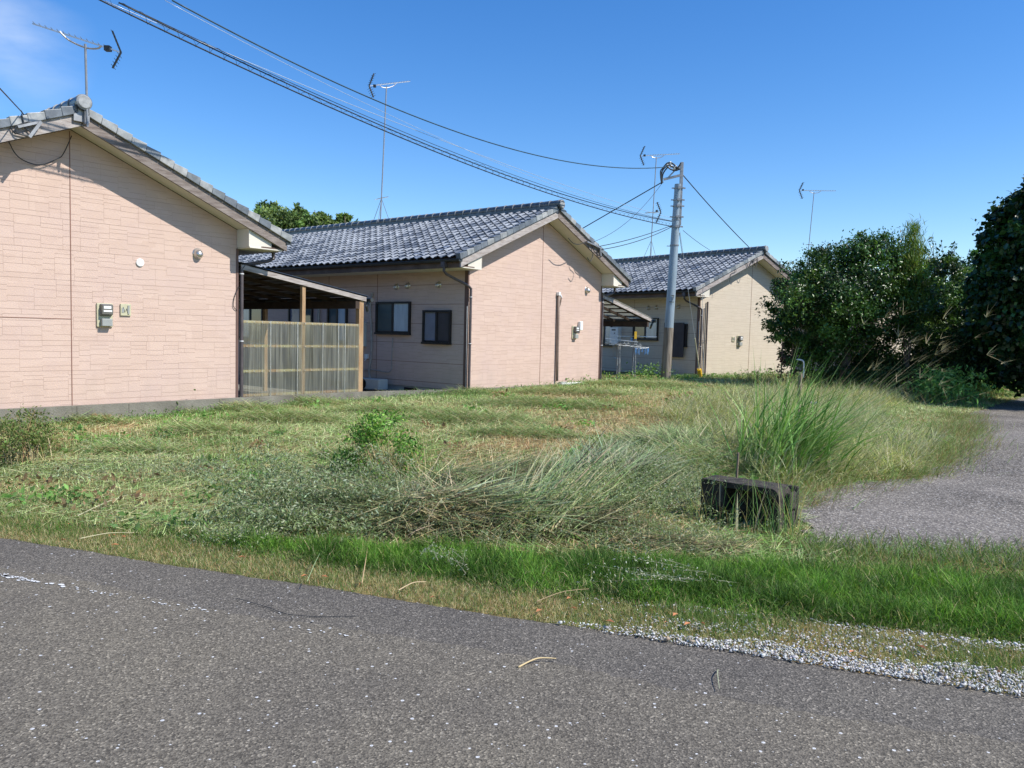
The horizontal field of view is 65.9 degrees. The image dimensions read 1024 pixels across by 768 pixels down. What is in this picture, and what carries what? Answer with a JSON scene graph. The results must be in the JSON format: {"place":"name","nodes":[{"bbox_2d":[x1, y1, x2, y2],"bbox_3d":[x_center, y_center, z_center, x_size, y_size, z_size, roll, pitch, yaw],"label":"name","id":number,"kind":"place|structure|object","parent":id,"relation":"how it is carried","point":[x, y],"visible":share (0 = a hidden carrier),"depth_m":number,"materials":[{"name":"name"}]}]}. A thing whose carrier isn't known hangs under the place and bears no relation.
{"place":"outdoors","nodes":[
{"label":"outdoors","id":0,"kind":"place"},
{"bbox_2d":[0,538,1023,742],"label":"road","id":1,"kind":"structure","parent":0,"point":[843,694],"depth_m":3.81,"materials":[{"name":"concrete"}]},
{"bbox_2d":[236,598,348,616],"bbox_3d":[-1.183,1.202,4.194,0.760,0.003,0.114,3,4,17],"label":"vine tendril","id":2,"kind":"object","parent":1,"relation":"on","point":[296,615],"visible":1,"depth_m":4.12},
{"bbox_2d":[0,370,1023,695],"bbox_3d":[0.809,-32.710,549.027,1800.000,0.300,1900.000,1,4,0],"label":"ground","id":3,"kind":"structure","parent":0,"point":[438,602],"depth_m":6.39,"materials":[{"name":"green plant"}]},
{"bbox_2d":[0,405,81,466],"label":"bush","id":4,"kind":"object","parent":3,"relation":"on","point":[25,433],"visible":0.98,"depth_m":8.43,"materials":[{"name":"green plant"}]},
{"bbox_2d":[79,532,133,538],"bbox_3d":[-2.827,1.053,5.511,0.341,0.024,0.023,0,4,-28],"label":"straw","id":5,"kind":"object","parent":3,"relation":"on","point":[106,533],"visible":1,"depth_m":5.51,"materials":[{"name":"beige plant"}]},
{"bbox_2d":[0,94,291,408],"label":"house","id":6,"kind":"structure","parent":3,"relation":"on","point":[121,250],"depth_m":12.35,"materials":[{"name":"pink"}]},
{"bbox_2d":[0,88,21,111],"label":"service drop","id":7,"kind":"object","parent":6,"relation":"attached to","point":[9,99],"visible":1,"depth_m":9.35,"materials":[{"name":"black rubber"}]},
{"bbox_2d":[32,21,121,126],"bbox_3d":[-6.283,-4.448,11.423,1.170,1.404,0.250,1,4,-14],"label":"tv antenna","id":8,"kind":"object","parent":6,"relation":"attached to","point":[107,48],"visible":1,"depth_m":11.44,"materials":[{"name":"metal"}]},
{"bbox_2d":[152,432,166,474],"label":"weed stalk","id":9,"kind":"object","parent":3,"relation":"on","point":[159,459],"visible":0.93,"depth_m":7.92,"materials":[{"name":"green plant"}]},
{"bbox_2d":[0,428,337,492],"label":"weed pile","id":10,"kind":"object","parent":3,"relation":"on","point":[197,463],"visible":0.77,"depth_m":7.86,"materials":[{"name":"green plant"}]},
{"bbox_2d":[172,521,301,546],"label":"weed sprig","id":11,"kind":"object","parent":3,"relation":"on","point":[231,532],"visible":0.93,"depth_m":5.38,"materials":[{"name":"green plant"}]},
{"bbox_2d":[252,199,310,229],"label":"distant tree","id":12,"kind":"object","parent":3,"relation":"on","point":[274,213],"visible":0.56,"depth_m":40.92,"materials":[{"name":"green plant"}]},
{"bbox_2d":[238,377,372,396],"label":"yard","id":13,"kind":"structure","parent":3,"relation":"on","point":[285,385],"depth_m":19.88,"materials":[{"name":"concrete"}]},
{"bbox_2d":[238,262,373,396],"bbox_3d":[-7.106,-1.143,18.003,8.600,2.673,3.009,4,5,40],"label":"lean to","id":14,"kind":"object","parent":13,"relation":"on","point":[265,289],"visible":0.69,"depth_m":15.97,"materials":[{"name":"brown wood"}]},
{"bbox_2d":[363,377,387,390],"bbox_3d":[-3.430,0.005,19.285,0.840,0.290,0.322,4,5,39],"label":"air conditioner","id":15,"kind":"object","parent":13,"relation":"on","point":[376,384],"visible":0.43,"depth_m":19.06,"materials":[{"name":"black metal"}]},
{"bbox_2d":[292,202,336,227],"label":"distant tree","id":16,"kind":"object","parent":3,"relation":"on","point":[316,221],"visible":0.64,"depth_m":40.92,"materials":[{"name":"green plant"}]},
{"bbox_2d":[162,427,471,561],"bbox_3d":[-1.413,0.757,6.324,2.515,0.766,2.558,1,4,0],"label":"weed pile","id":17,"kind":"object","parent":3,"relation":"on","point":[295,507],"visible":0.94,"depth_m":6.03,"materials":[{"name":"green plant"}]},
{"bbox_2d":[311,210,340,225],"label":"distant tree","id":18,"kind":"object","parent":3,"relation":"on","point":[324,218],"visible":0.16,"depth_m":41.32,"materials":[{"name":"green plant"}]},
{"bbox_2d":[0,378,653,424],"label":"wall","id":19,"kind":"structure","parent":3,"relation":"on","point":[119,409],"depth_m":13.07,"materials":[{"name":"concrete"}]},
{"bbox_2d":[326,446,349,470],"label":"bush","id":20,"kind":"object","parent":3,"relation":"on","point":[336,457],"visible":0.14,"depth_m":8.43,"materials":[{"name":"green plant"}]},
{"bbox_2d":[335,211,357,222],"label":"distant tree","id":21,"kind":"object","parent":3,"relation":"on","point":[344,217],"visible":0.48,"depth_m":41.38,"materials":[{"name":"green plant"}]},
{"bbox_2d":[325,406,433,479],"bbox_3d":[-1.358,0.594,8.179,1.195,0.773,1.159,1,4,0],"label":"bush","id":22,"kind":"object","parent":3,"relation":"on","point":[366,437],"visible":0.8,"depth_m":8.08,"materials":[{"name":"green plant"}]},
{"bbox_2d":[48,375,765,477],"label":"raked grass","id":23,"kind":"structure","parent":3,"relation":"on","point":[452,412],"depth_m":12.47,"materials":[{"name":"plant"}]},
{"bbox_2d":[7,362,819,427],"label":"wall weeds","id":24,"kind":"object","parent":3,"relation":"on","point":[645,371],"depth_m":18.85,"materials":[{"name":"green plant"}]},
{"bbox_2d":[238,199,631,390],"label":"house","id":25,"kind":"structure","parent":3,"relation":"on","point":[504,296],"depth_m":19.62,"materials":[{"name":"pink"}]},
{"bbox_2d":[238,309,262,339],"bbox_3d":[-7.627,-1.834,22.960,1.280,1.100,0.084,4,5,39],"label":"window","id":26,"kind":"structure","parent":25,"relation":"in","point":[248,314],"depth_m":22.91,"materials":[{"name":"glass"}]},
{"bbox_2d":[287,309,312,375],"bbox_3d":[-5.773,-1.246,21.491,1.070,2.000,0.084,4,5,39],"label":"door","id":27,"kind":"structure","parent":25,"relation":"in","point":[293,314],"depth_m":21.57,"materials":[{"name":"glass"}]},
{"bbox_2d":[326,309,347,343],"bbox_3d":[-4.545,-1.604,20.487,0.805,1.100,0.084,4,5,39],"label":"window","id":28,"kind":"structure","parent":25,"relation":"in","point":[340,316],"depth_m":20.47,"materials":[{"name":"glass"}]},
{"bbox_2d":[367,73,409,221],"bbox_3d":[-3.735,-6.916,23.467,1.329,4.307,0.554,-2,5,-41],"label":"tv antenna","id":29,"kind":"object","parent":25,"relation":"attached to","point":[386,87],"visible":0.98,"depth_m":23.28,"materials":[{"name":"metal"}]},
{"bbox_2d":[374,301,410,334],"bbox_3d":[-2.902,-1.597,19.163,1.230,0.800,0.084,4,5,39],"label":"window","id":30,"kind":"structure","parent":25,"relation":"in","point":[391,318],"depth_m":19.14,"materials":[{"name":"glass"}]},
{"bbox_2d":[421,310,451,344],"bbox_3d":[-1.749,-1.311,18.245,0.913,0.790,0.084,4,5,39],"label":"window","id":31,"kind":"structure","parent":25,"relation":"in","point":[436,324],"depth_m":18.22,"materials":[{"name":"glass"}]},
{"bbox_2d":[594,185,660,241],"bbox_3d":[3.341,-4.894,22.231,0.011,2.208,4.121,4,4,34],"label":"service drop","id":32,"kind":"object","parent":25,"relation":"attached to","point":[633,216],"visible":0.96,"depth_m":22.49,"materials":[{"name":"black rubber"}]},
{"bbox_2d":[0,374,893,530],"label":"lot weeds","id":33,"kind":"object","parent":3,"relation":"on","point":[76,495],"visible":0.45,"depth_m":7.57,"materials":[{"name":"green plant"}]},
{"bbox_2d":[301,443,630,551],"bbox_3d":[-0.243,0.829,6.630,2.913,0.537,3.227,1,4,0],"label":"weed pile","id":34,"kind":"object","parent":3,"relation":"on","point":[454,516],"visible":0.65,"depth_m":6.00,"materials":[{"name":"green plant"}]},
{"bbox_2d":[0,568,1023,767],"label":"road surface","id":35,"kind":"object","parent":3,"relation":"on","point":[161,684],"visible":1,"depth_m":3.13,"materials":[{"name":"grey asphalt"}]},
{"bbox_2d":[518,657,555,667],"bbox_3d":[0.111,1.263,3.593,0.195,0.025,0.025,0,4,-26],"label":"straw","id":36,"kind":"object","parent":35,"relation":"on","point":[521,665],"visible":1,"depth_m":3.59,"materials":[{"name":"beige plant"}]},
{"bbox_2d":[0,496,1023,693],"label":"short turf","id":37,"kind":"structure","parent":3,"relation":"on","point":[157,541],"depth_m":4.46,"materials":[{"name":"green plant"}]},
{"bbox_2d":[398,581,425,590],"bbox_3d":[-0.583,1.166,4.577,0.200,0.024,0.019,-2,5,-45],"label":"straw","id":38,"kind":"object","parent":37,"relation":"on","point":[409,584],"visible":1,"depth_m":4.57,"materials":[{"name":"beige plant"}]},
{"bbox_2d":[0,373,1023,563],"bbox_3d":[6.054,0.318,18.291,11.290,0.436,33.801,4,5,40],"label":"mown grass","id":39,"kind":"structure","parent":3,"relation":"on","point":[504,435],"depth_m":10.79,"materials":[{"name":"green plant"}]},
{"bbox_2d":[75,517,1023,642],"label":"verge grass","id":40,"kind":"structure","parent":3,"relation":"on","point":[991,608],"depth_m":4.77,"materials":[{"name":"green plant"}]},
{"bbox_2d":[361,547,367,582],"bbox_3d":[-0.916,1.117,4.925,0.008,0.024,0.734,1,4,-8],"label":"straw","id":41,"kind":"object","parent":40,"relation":"on","point":[364,568],"visible":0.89,"depth_m":4.77,"materials":[{"name":"beige plant"}]},
{"bbox_2d":[420,542,468,574],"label":"weed sprig","id":42,"kind":"object","parent":40,"relation":"on","point":[447,556],"visible":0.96,"depth_m":5.02,"materials":[{"name":"green plant"}]},
{"bbox_2d":[536,589,583,601],"bbox_3d":[0.283,1.185,4.453,0.377,0.023,0.021,-1,4,-35],"label":"straw","id":43,"kind":"object","parent":40,"relation":"on","point":[557,593],"visible":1,"depth_m":4.44,"materials":[{"name":"beige plant"}]},
{"bbox_2d":[571,544,736,585],"bbox_3d":[0.832,1.065,4.604,1.002,0.184,0.352,1,4,0],"label":"weed sprig","id":44,"kind":"object","parent":40,"relation":"on","point":[657,571],"visible":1,"depth_m":4.58,"materials":[{"name":"green plant"}]},
{"bbox_2d":[456,417,783,559],"bbox_3d":[1.283,0.681,8.040,2.763,0.796,6.362,3,4,17],"label":"weed pile","id":45,"kind":"object","parent":3,"relation":"on","point":[644,476],"visible":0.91,"depth_m":6.28,"materials":[{"name":"green plant"}]},
{"bbox_2d":[533,416,624,519],"bbox_3d":[0.624,0.628,6.497,0.125,0.773,1.514,4,4,35],"label":"cut stalk","id":46,"kind":"object","parent":45,"relation":"on","point":[592,464],"visible":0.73,"depth_m":6.55,"materials":[{"name":"plant"}]},
{"bbox_2d":[660,161,685,379],"bbox_3d":[4.758,-3.254,23.989,0.804,6.875,0.378,1,4,0],"label":"utility pole","id":47,"kind":"object","parent":3,"relation":"on","point":[677,206],"visible":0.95,"depth_m":23.91,"materials":[{"name":"concrete"}]},
{"bbox_2d":[99,0,672,226],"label":"overhead cable","id":48,"kind":"object","parent":47,"relation":"attached to","point":[132,15],"visible":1,"depth_m":13.49,"materials":[{"name":"black rubber"}]},
{"bbox_2d":[106,1,669,217],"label":"overhead cable","id":49,"kind":"object","parent":47,"relation":"attached to","point":[361,108],"visible":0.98,"depth_m":13.87,"materials":[{"name":"metal"}]},
{"bbox_2d":[118,2,671,221],"bbox_3d":[-0.242,-4.937,17.117,0.020,0.933,16.480,4,4,38],"label":"overhead cable","id":50,"kind":"object","parent":47,"relation":"attached to","point":[356,114],"visible":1,"depth_m":13.58,"materials":[{"name":"black rubber"}]},
{"bbox_2d":[124,4,669,220],"bbox_3d":[-0.225,-4.964,17.137,0.011,0.876,16.423,4,4,38],"label":"overhead cable","id":51,"kind":"object","parent":47,"relation":"attached to","point":[367,116],"visible":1,"depth_m":13.85,"materials":[{"name":"black rubber"}]},
{"bbox_2d":[166,1,667,219],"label":"overhead cable","id":52,"kind":"object","parent":47,"relation":"attached to","point":[382,111],"visible":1,"depth_m":14.03,"materials":[{"name":"metal"}]},
{"bbox_2d":[172,0,665,168],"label":"overhead cable","id":53,"kind":"object","parent":47,"relation":"attached to","point":[384,103],"visible":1,"depth_m":13.93,"materials":[{"name":"black rubber"}]},
{"bbox_2d":[583,183,659,227],"bbox_3d":[3.440,-5.635,25.039,0.030,1.152,3.172,-2,5,-43],"label":"service drop","id":54,"kind":"object","parent":47,"relation":"attached to","point":[622,205],"visible":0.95,"depth_m":24.93,"materials":[{"name":"black rubber"}]},
{"bbox_2d":[601,227,670,249],"bbox_3d":[3.557,-4.147,22.355,0.018,1.122,4.124,4,5,38],"label":"service drop","id":55,"kind":"object","parent":47,"relation":"attached to","point":[635,241],"visible":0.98,"depth_m":22.16,"materials":[{"name":"black rubber"}]},
{"bbox_2d":[602,225,671,245],"bbox_3d":[3.542,-4.210,22.331,0.018,1.088,4.173,4,5,38],"label":"service drop","id":56,"kind":"object","parent":47,"relation":"attached to","point":[636,237],"visible":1,"depth_m":22.28,"materials":[{"name":"black rubber"}]},
{"bbox_2d":[680,234,701,376],"bbox_3d":[5.676,-2.402,25.032,0.148,4.556,2.295,4,4,34],"label":"guy wire","id":57,"kind":"object","parent":47,"relation":"attached to","point":[699,370],"visible":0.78,"depth_m":25.59,"materials":[{"name":"metal"}]},
{"bbox_2d":[683,175,748,246],"bbox_3d":[6.954,-5.703,26.533,0.030,1.515,6.442,4,4,34],"label":"service drop","id":58,"kind":"object","parent":47,"relation":"attached to","point":[713,209],"visible":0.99,"depth_m":26.05,"materials":[{"name":"black rubber"}]},
{"bbox_2d":[602,245,800,376],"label":"house","id":59,"kind":"structure","parent":3,"relation":"on","point":[727,289],"depth_m":27.87,"materials":[{"name":"beige"}]},
{"bbox_2d":[602,317,612,345],"bbox_3d":[3.513,-1.988,30.030,0.084,1.100,0.805,-1,4,-37],"label":"window","id":60,"kind":"structure","parent":59,"relation":"in","point":[606,329],"depth_m":29.96,"materials":[{"name":"glass"}]},
{"bbox_2d":[632,318,658,340],"bbox_3d":[4.782,-1.967,28.344,0.084,0.800,1.230,-1,4,-37],"label":"window","id":61,"kind":"structure","parent":59,"relation":"in","point":[641,331],"depth_m":28.23,"materials":[{"name":"glass"}]},
{"bbox_2d":[639,146,676,257],"bbox_3d":[5.885,-7.255,31.699,1.679,4.456,0.532,1,4,-8],"label":"tv antenna","id":62,"kind":"object","parent":59,"relation":"attached to","point":[644,155],"visible":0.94,"depth_m":31.70,"materials":[{"name":"metal"}]},
{"bbox_2d":[684,324,687,346],"bbox_3d":[5.670,-1.672,27.175,0.084,0.790,0.913,-1,4,-37],"label":"window","id":63,"kind":"structure","parent":59,"relation":"in","point":[685,325],"depth_m":26.84,"materials":[{"name":"black metal"}]},
{"bbox_2d":[735,452,738,477],"bbox_3d":[2.097,0.866,7.365,0.032,0.464,0.022,1,4,0],"label":"rod","id":64,"kind":"object","parent":3,"relation":"on","point":[737,464],"visible":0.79,"depth_m":7.35,"materials":[{"name":"grey metal"}]},
{"bbox_2d":[736,495,737,531],"bbox_3d":[1.758,1.004,6.165,0.020,0.319,0.028,1,4,0],"label":"rod","id":65,"kind":"object","parent":3,"relation":"on","point":[737,515],"depth_m":6.16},
{"bbox_2d":[681,455,815,540],"bbox_3d":[1.867,0.815,6.173,1.205,0.702,0.827,4,5,41],"label":"grass tuft","id":66,"kind":"object","parent":3,"relation":"on","point":[790,520],"visible":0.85,"depth_m":6.14,"materials":[{"name":"green plant"}]},
{"bbox_2d":[700,475,798,532],"bbox_3d":[1.948,0.976,6.488,0.707,0.345,0.326,4,5,40],"label":"concrete channel","id":67,"kind":"object","parent":3,"relation":"on","point":[729,487],"visible":0.76,"depth_m":6.48,"materials":[{"name":"black concrete"}]},
{"bbox_2d":[776,343,786,380],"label":"dead stem","id":68,"kind":"object","parent":3,"relation":"on","point":[782,358],"visible":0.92,"depth_m":22.37,"materials":[{"name":"beige plant"}]},
{"bbox_2d":[553,598,1023,696],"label":"gravel","id":69,"kind":"structure","parent":3,"relation":"on","point":[901,673],"depth_m":3.77,"materials":[{"name":"grey gravel"}]},
{"bbox_2d":[786,343,796,382],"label":"dead stem","id":70,"kind":"object","parent":3,"relation":"on","point":[792,354],"visible":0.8,"depth_m":22.37,"materials":[{"name":"brown plant"}]},
{"bbox_2d":[796,372,801,414],"bbox_3d":[3.857,0.383,10.638,0.061,1.083,0.056,3,4,22],"label":"stake","id":71,"kind":"object","parent":3,"relation":"on","point":[800,379],"visible":0.41,"depth_m":10.60,"materials":[{"name":"grey metal"}]},
{"bbox_2d":[796,359,804,377],"bbox_3d":[8.041,-0.439,22.003,0.235,0.531,0.044,1,4,0],"label":"bent pipe","id":72,"kind":"object","parent":3,"relation":"on","point":[803,365],"visible":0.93,"depth_m":21.98,"materials":[{"name":"white plastic"}]},
{"bbox_2d":[645,375,969,487],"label":"tangled grass","id":73,"kind":"structure","parent":3,"relation":"on","point":[720,401],"depth_m":11.52,"materials":[{"name":"green plant"}]},
{"bbox_2d":[666,303,1015,484],"bbox_3d":[3.600,0.017,8.867,3.982,2.049,2.685,1,4,0],"label":"grass clump","id":74,"kind":"object","parent":3,"relation":"on","point":[804,443],"visible":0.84,"depth_m":8.70,"materials":[{"name":"green plant"}]},
{"bbox_2d":[755,226,950,387],"bbox_3d":[9.650,-2.198,22.704,5.274,4.666,4.031,1,4,0],"label":"broadleaf tree","id":75,"kind":"object","parent":3,"relation":"on","point":[835,300],"visible":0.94,"depth_m":22.09,"materials":[{"name":"green plant"}]},
{"bbox_2d":[796,271,911,370],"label":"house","id":76,"kind":"structure","parent":3,"relation":"on","point":[858,339],"depth_m":34.53,"materials":[{"name":"beige"}]},
{"bbox_2d":[798,182,835,261],"bbox_3d":[14.816,-7.508,38.441,1.851,4.544,0.510,1,4,0],"label":"tv antenna","id":77,"kind":"object","parent":76,"relation":"attached to","point":[812,207],"visible":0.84,"depth_m":38.41,"materials":[{"name":"metal"}]},
{"bbox_2d":[699,406,1023,598],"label":"lane edge grass","id":78,"kind":"structure","parent":3,"relation":"on","point":[965,557],"depth_m":5.90,"materials":[{"name":"green plant"}]},
{"bbox_2d":[727,295,1010,406],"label":"undergrowth","id":79,"kind":"object","parent":3,"relation":"on","point":[957,354],"visible":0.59,"depth_m":22.16,"materials":[{"name":"green plant"}]},
{"bbox_2d":[875,214,939,387],"bbox_3d":[11.060,-2.290,22.078,1.701,4.983,1.654,-1,4,-38],"label":"bamboo","id":80,"kind":"object","parent":3,"relation":"on","point":[914,232],"visible":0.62,"depth_m":21.89,"materials":[{"name":"green plant"}]},
{"bbox_2d":[798,397,1023,567],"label":"lane","id":81,"kind":"structure","parent":3,"relation":"on","point":[989,503],"depth_m":7.39,"materials":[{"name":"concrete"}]},
{"bbox_2d":[894,252,977,365],"bbox_3d":[13.263,-1.917,23.929,3.792,4.214,3.345,1,4,0],"label":"broadleaf tree","id":82,"kind":"object","parent":3,"relation":"on","point":[956,269],"visible":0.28,"depth_m":23.39,"materials":[{"name":"green plant"}]},
{"bbox_2d":[928,237,957,277],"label":"young shoots","id":83,"kind":"object","parent":82,"relation":"attached to","point":[948,252],"visible":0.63,"depth_m":23.89,"materials":[{"name":"green plant"}]},
{"bbox_2d":[888,361,1015,406],"bbox_3d":[10.949,-0.004,20.015,2.567,1.172,2.702,1,4,0],"label":"weed plant","id":84,"kind":"object","parent":3,"relation":"on","point":[955,392],"visible":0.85,"depth_m":19.59,"materials":[{"name":"green plant"}]},
{"bbox_2d":[918,349,1004,396],"bbox_3d":[12.970,-0.336,23.178,2.988,1.503,2.920,2,4,13],"label":"weed plant","id":85,"kind":"object","parent":3,"relation":"on","point":[979,386],"visible":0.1,"depth_m":22.58,"materials":[{"name":"green plant"}]},
{"bbox_2d":[948,249,980,329],"bbox_3d":[17.765,-2.631,29.573,5.008,5.260,3.731,-2,5,-42],"label":"background tree","id":86,"kind":"object","parent":3,"relation":"on","point":[973,253],"visible":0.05,"depth_m":29.36,"materials":[{"name":"green plant"}]},
{"bbox_2d":[954,174,1023,396],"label":"vine covered tree","id":87,"kind":"object","parent":3,"relation":"on","point":[998,279],"visible":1,"depth_m":20.11,"materials":[{"name":"green plant"}]},
{"bbox_2d":[971,380,1022,395],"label":"weed plant","id":88,"kind":"object","parent":3,"relation":"on","point":[1004,390],"visible":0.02,"depth_m":24.01,"materials":[{"name":"green plant"}]},
{"bbox_2d":[0,0,1023,281],"label":"sky","id":89,"kind":"structure","parent":0,"point":[901,109],"materials":[{"name":"blue"}]},
{"bbox_2d":[602,295,655,328],"bbox_3d":[1.819,-1.348,24.501,4.300,2.704,3.009,4,5,39],"label":"lean to","id":90,"kind":"object","parent":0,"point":[643,321],"visible":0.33,"depth_m":24.16,"materials":[{"name":"grey wood"}]},
{"bbox_2d":[607,335,656,336],"bbox_3d":[3.732,-1.480,24.530,1.544,0.032,0.025,1,4,0],"label":"laundry pole","id":91,"kind":"object","parent":90,"relation":"attached to","point":[633,336],"visible":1,"depth_m":24.52,"materials":[{"name":"metal"}]},
{"label":"yard","id":92,"kind":"structure","parent":0,"visible":0},
{"bbox_2d":[616,338,632,378],"bbox_3d":[3.405,-0.695,24.188,0.523,1.457,0.046,2,4,5],"label":"laundry stand","id":93,"kind":"object","parent":92,"relation":"on","point":[619,348],"visible":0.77,"depth_m":24.18,"materials":[{"name":"metal"}]},
{"bbox_2d":[632,332,639,376],"bbox_3d":[3.742,-0.775,24.076,0.280,1.647,0.066,1,4,0],"label":"laundry stand","id":94,"kind":"object","parent":92,"relation":"on","point":[635,336],"visible":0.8,"depth_m":24.07,"materials":[{"name":"metal"}]},
{"bbox_2d":[635,347,648,354],"bbox_3d":[3.948,-1.008,23.978,0.416,0.237,0.256,1,4,0],"label":"peg hanger","id":95,"kind":"object","parent":94,"relation":"attached to","point":[642,350],"visible":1,"depth_m":23.97,"materials":[{"name":"blue plastic"}]}
]}

